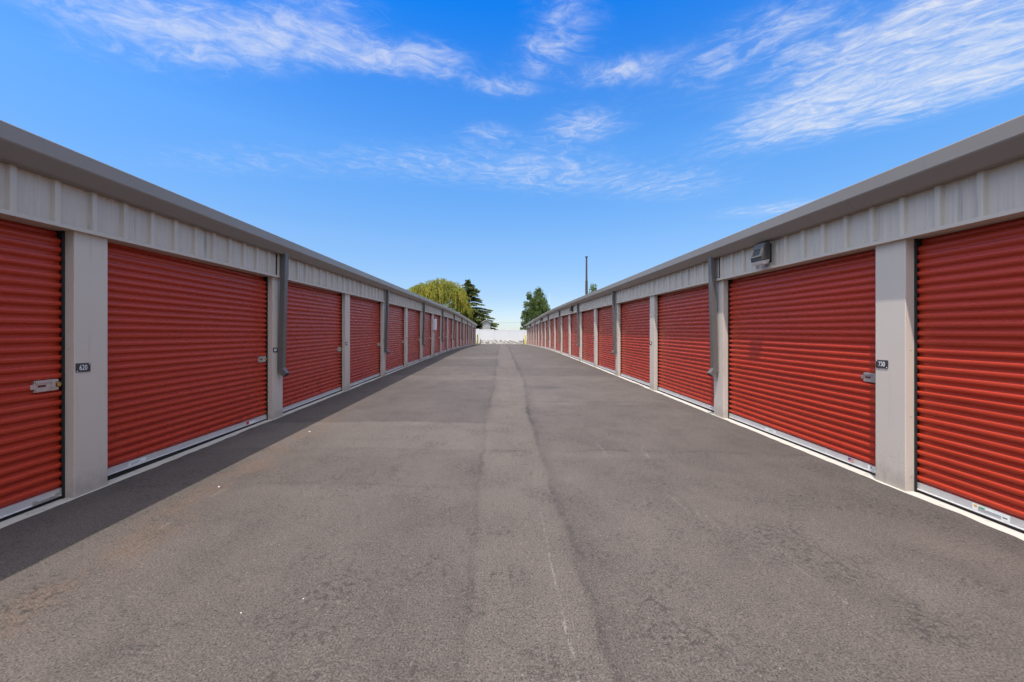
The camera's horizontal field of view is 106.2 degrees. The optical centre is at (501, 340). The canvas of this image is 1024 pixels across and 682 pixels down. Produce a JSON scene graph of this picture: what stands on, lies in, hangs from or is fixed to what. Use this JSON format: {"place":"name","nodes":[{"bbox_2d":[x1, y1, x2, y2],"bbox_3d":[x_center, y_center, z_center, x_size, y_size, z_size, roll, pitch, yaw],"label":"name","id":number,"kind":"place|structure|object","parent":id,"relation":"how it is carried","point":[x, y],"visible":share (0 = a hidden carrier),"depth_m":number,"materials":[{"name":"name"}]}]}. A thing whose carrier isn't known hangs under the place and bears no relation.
{"place":"outdoors","nodes":[
{"label":"outdoors","id":0,"kind":"place"},
{"bbox_2d":[0,344,1023,681],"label":"road","id":1,"kind":"structure","parent":0,"point":[498,512],"depth_m":2.61,"materials":[{"name":"grey asphalt"}]},
{"bbox_2d":[0,0,1023,329],"label":"sky","id":2,"kind":"structure","parent":0,"point":[500,146],"materials":[{"name":"blue"}]},
{"bbox_3d":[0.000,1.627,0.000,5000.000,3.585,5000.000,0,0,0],"label":"ground","id":3,"kind":"structure","parent":0,"visible":0},
{"bbox_2d":[0,344,475,528],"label":"concrete apron","id":4,"kind":"object","parent":3,"relation":"on","point":[17,518],"visible":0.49,"depth_m":4.38,"materials":[{"name":"grey concrete"}]},
{"bbox_2d":[0,120,476,521],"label":"storage building","id":5,"kind":"structure","parent":4,"relation":"on","point":[173,319],"depth_m":4.29,"materials":[{"name":"paint"}]},
{"bbox_2d":[0,219,64,521],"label":"roller door","id":6,"kind":"structure","parent":5,"relation":"in","point":[32,258],"depth_m":3.28,"materials":[{"name":"red paint"}]},
{"bbox_2d":[75,363,90,371],"bbox_3d":[-3.897,0.247,3.582,0.008,0.082,0.124,0,0,0],"label":"number plate","id":7,"kind":"object","parent":5,"relation":"attached to","point":[82,367],"visible":1,"depth_m":3.57,"materials":[{"name":"black plastic"}]},
{"bbox_2d":[108,242,267,479],"bbox_3d":[-4.213,0.092,5.184,0.476,2.715,2.746,0,0,0],"label":"roller door","id":8,"kind":"structure","parent":5,"relation":"in","point":[188,340],"depth_m":4.76,"materials":[{"name":"red paint"}]},
{"bbox_2d":[283,282,341,412],"bbox_3d":[-4.213,-0.004,8.232,0.476,2.724,2.746,0,0,0],"label":"roller door","id":9,"kind":"structure","parent":5,"relation":"in","point":[314,316],"depth_m":8.13,"materials":[{"name":"red paint"}]},
{"bbox_2d":[350,296,379,386],"bbox_3d":[-4.213,-0.097,11.280,0.476,2.727,2.746,0,0,0],"label":"roller door","id":10,"kind":"structure","parent":5,"relation":"in","point":[364,314],"depth_m":11.22,"materials":[{"name":"red paint"}]},
{"bbox_2d":[386,305,403,373],"bbox_3d":[-4.212,-0.184,14.328,0.474,2.718,2.746,0,0,0],"label":"roller door","id":11,"kind":"structure","parent":5,"relation":"in","point":[395,359],"depth_m":14.57,"materials":[{"name":"red paint"}]},
{"bbox_2d":[408,309,419,364],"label":"roller door","id":12,"kind":"structure","parent":5,"relation":"in","point":[413,316],"depth_m":17.58,"materials":[{"name":"red paint"}]},
{"bbox_2d":[423,313,430,358],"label":"roller door","id":13,"kind":"structure","parent":5,"relation":"in","point":[427,340],"depth_m":20.82,"materials":[{"name":"red paint"}]},
{"bbox_2d":[433,319,436,329],"bbox_3d":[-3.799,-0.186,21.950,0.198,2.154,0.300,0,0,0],"label":"utility box","id":14,"kind":"object","parent":5,"relation":"attached to","point":[434,324],"visible":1,"depth_m":21.80,"materials":[{"name":"white metal"}]},
{"bbox_2d":[434,315,439,354],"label":"roller door","id":15,"kind":"structure","parent":5,"relation":"in","point":[436,332],"depth_m":24.06,"materials":[{"name":"red paint"}]},
{"bbox_2d":[442,317,445,351],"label":"roller door","id":16,"kind":"structure","parent":5,"relation":"in","point":[444,325],"depth_m":27.03,"materials":[{"name":"red paint"}]},
{"bbox_2d":[448,318,451,349],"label":"roller door","id":17,"kind":"structure","parent":5,"relation":"in","point":[449,320],"depth_m":29.79,"materials":[{"name":"red paint"}]},
{"bbox_2d":[453,320,455,348],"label":"roller door","id":18,"kind":"structure","parent":5,"relation":"in","point":[454,342],"depth_m":33.46,"materials":[{"name":"red paint"}]},
{"bbox_2d":[458,322,459,347],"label":"roller door","id":19,"kind":"structure","parent":5,"relation":"in","point":[458,322],"depth_m":36.07,"materials":[{"name":"red paint"}]},
{"bbox_2d":[461,323,462,346],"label":"roller door","id":20,"kind":"structure","parent":5,"relation":"in","point":[461,323],"depth_m":39.53,"materials":[{"name":"red paint"}]},
{"bbox_2d":[464,324,465,345],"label":"roller door","id":21,"kind":"structure","parent":5,"relation":"in","point":[464,324],"depth_m":42.23,"materials":[{"name":"red paint"}]},
{"bbox_2d":[408,277,473,318],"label":"willow tree","id":22,"kind":"object","parent":3,"relation":"on","point":[445,292],"visible":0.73,"depth_m":81.27,"materials":[{"name":"green plant"}]},
{"bbox_2d":[455,279,498,329],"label":"conifer tree","id":23,"kind":"object","parent":3,"relation":"on","point":[471,291],"visible":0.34,"depth_m":90.69,"materials":[{"name":"green plant"}]},
{"bbox_2d":[481,319,491,328],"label":"pale house","id":24,"kind":"structure","parent":3,"relation":"on","point":[486,323],"depth_m":84.00,"materials":[{"name":"white"}]},
{"bbox_2d":[476,329,526,340],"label":"white fence","id":25,"kind":"object","parent":3,"relation":"on","point":[497,335],"visible":0.21,"depth_m":65.99,"materials":[{"name":"plastic"}]},
{"bbox_2d":[476,339,526,343],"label":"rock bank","id":26,"kind":"object","parent":3,"relation":"on","point":[495,341],"visible":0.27,"depth_m":64.23,"materials":[{"name":"white stone"}]},
{"bbox_2d":[520,286,549,329],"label":"poplar tree","id":27,"kind":"object","parent":3,"relation":"on","point":[537,306],"visible":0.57,"depth_m":88.76,"materials":[{"name":"green plant"}]},
{"bbox_2d":[585,256,587,294],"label":"tall pole","id":28,"kind":"object","parent":3,"relation":"on","point":[586,286],"visible":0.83,"depth_m":83.81,"materials":[{"name":"grey metal"}]},
{"bbox_2d":[588,284,596,293],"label":"leafy tree","id":29,"kind":"object","parent":3,"relation":"on","point":[593,288],"visible":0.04,"depth_m":69.85,"materials":[{"name":"green plant"}]},
{"bbox_2d":[531,345,1023,539],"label":"concrete apron","id":30,"kind":"object","parent":3,"relation":"on","point":[1005,529],"visible":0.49,"depth_m":4.20,"materials":[{"name":"grey concrete"}]},
{"bbox_2d":[525,114,1023,532],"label":"storage building","id":31,"kind":"structure","parent":30,"relation":"on","point":[912,272],"depth_m":4.09,"materials":[{"name":"paint"}]},
{"bbox_2d":[539,324,540,346],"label":"roller door","id":32,"kind":"structure","parent":31,"relation":"in","point":[539,324],"depth_m":40.28,"materials":[{"name":"red paint"}]},
{"bbox_2d":[542,322,544,347],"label":"roller door","id":33,"kind":"structure","parent":31,"relation":"in","point":[543,323],"depth_m":36.54,"materials":[{"name":"red paint"}]},
{"bbox_2d":[546,321,548,348],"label":"roller door","id":34,"kind":"structure","parent":31,"relation":"in","point":[547,341],"depth_m":33.49,"materials":[{"name":"red paint"}]},
{"bbox_2d":[551,319,553,349],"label":"roller door","id":35,"kind":"structure","parent":31,"relation":"in","point":[552,321],"depth_m":30.09,"materials":[{"name":"red paint"}]},
{"bbox_2d":[556,317,560,352],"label":"roller door","id":36,"kind":"structure","parent":31,"relation":"in","point":[558,345],"depth_m":27.20,"materials":[{"name":"red paint"}]},
{"bbox_2d":[562,315,568,355],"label":"roller door","id":37,"kind":"structure","parent":31,"relation":"in","point":[565,319],"depth_m":23.98,"materials":[{"name":"red paint"}]},
{"bbox_2d":[571,313,578,359],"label":"roller door","id":38,"kind":"structure","parent":31,"relation":"in","point":[574,349],"depth_m":21.11,"materials":[{"name":"red paint"}]},
{"bbox_2d":[582,310,593,364],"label":"roller door","id":39,"kind":"structure","parent":31,"relation":"in","point":[587,316],"depth_m":17.74,"materials":[{"name":"red paint"}]},
{"bbox_2d":[598,306,614,373],"bbox_3d":[4.213,-0.163,14.528,0.476,2.715,2.746,0,0,0],"label":"roller door","id":40,"kind":"structure","parent":31,"relation":"in","point":[606,360],"depth_m":14.75,"materials":[{"name":"red paint"}]},
{"bbox_2d":[620,298,649,386],"bbox_3d":[4.213,-0.073,11.480,0.475,2.718,2.746,0,0,0],"label":"roller door","id":41,"kind":"structure","parent":31,"relation":"in","point":[634,315],"depth_m":11.46,"materials":[{"name":"red paint"}]},
{"bbox_2d":[658,285,713,411],"bbox_3d":[4.213,0.016,8.432,0.476,2.722,2.746,0,0,0],"label":"roller door","id":42,"kind":"structure","parent":31,"relation":"in","point":[684,364],"depth_m":8.34,"materials":[{"name":"red paint"}]},
{"bbox_2d":[750,241,771,265],"bbox_3d":[3.772,-1.261,5.580,0.171,0.329,0.240,0,0,0],"label":"wall light","id":43,"kind":"object","parent":31,"relation":"attached to","point":[761,254],"visible":1,"depth_m":5.48,"materials":[{"name":"grey metal"}]},
{"bbox_2d":[753,249,760,256],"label":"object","id":44,"kind":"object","parent":43,"relation":"in","point":[756,252],"depth_m":5.59,"materials":[{"name":"glass"}]},
{"bbox_2d":[728,249,875,475],"bbox_3d":[4.212,0.110,5.384,0.475,2.717,2.746,0,0,0],"label":"roller door","id":45,"kind":"structure","parent":31,"relation":"in","point":[802,338],"depth_m":4.98,"materials":[{"name":"red paint"}]},
{"bbox_2d":[876,360,887,367],"bbox_3d":[3.897,0.236,3.936,0.008,0.082,0.124,0,0,0],"label":"number plate","id":46,"kind":"object","parent":31,"relation":"attached to","point":[881,363],"visible":1,"depth_m":3.93,"materials":[{"name":"black plastic"}]},
{"bbox_2d":[914,217,1023,532],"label":"roller door","id":47,"kind":"structure","parent":31,"relation":"in","point":[969,283],"depth_m":3.27,"materials":[{"name":"red paint"}]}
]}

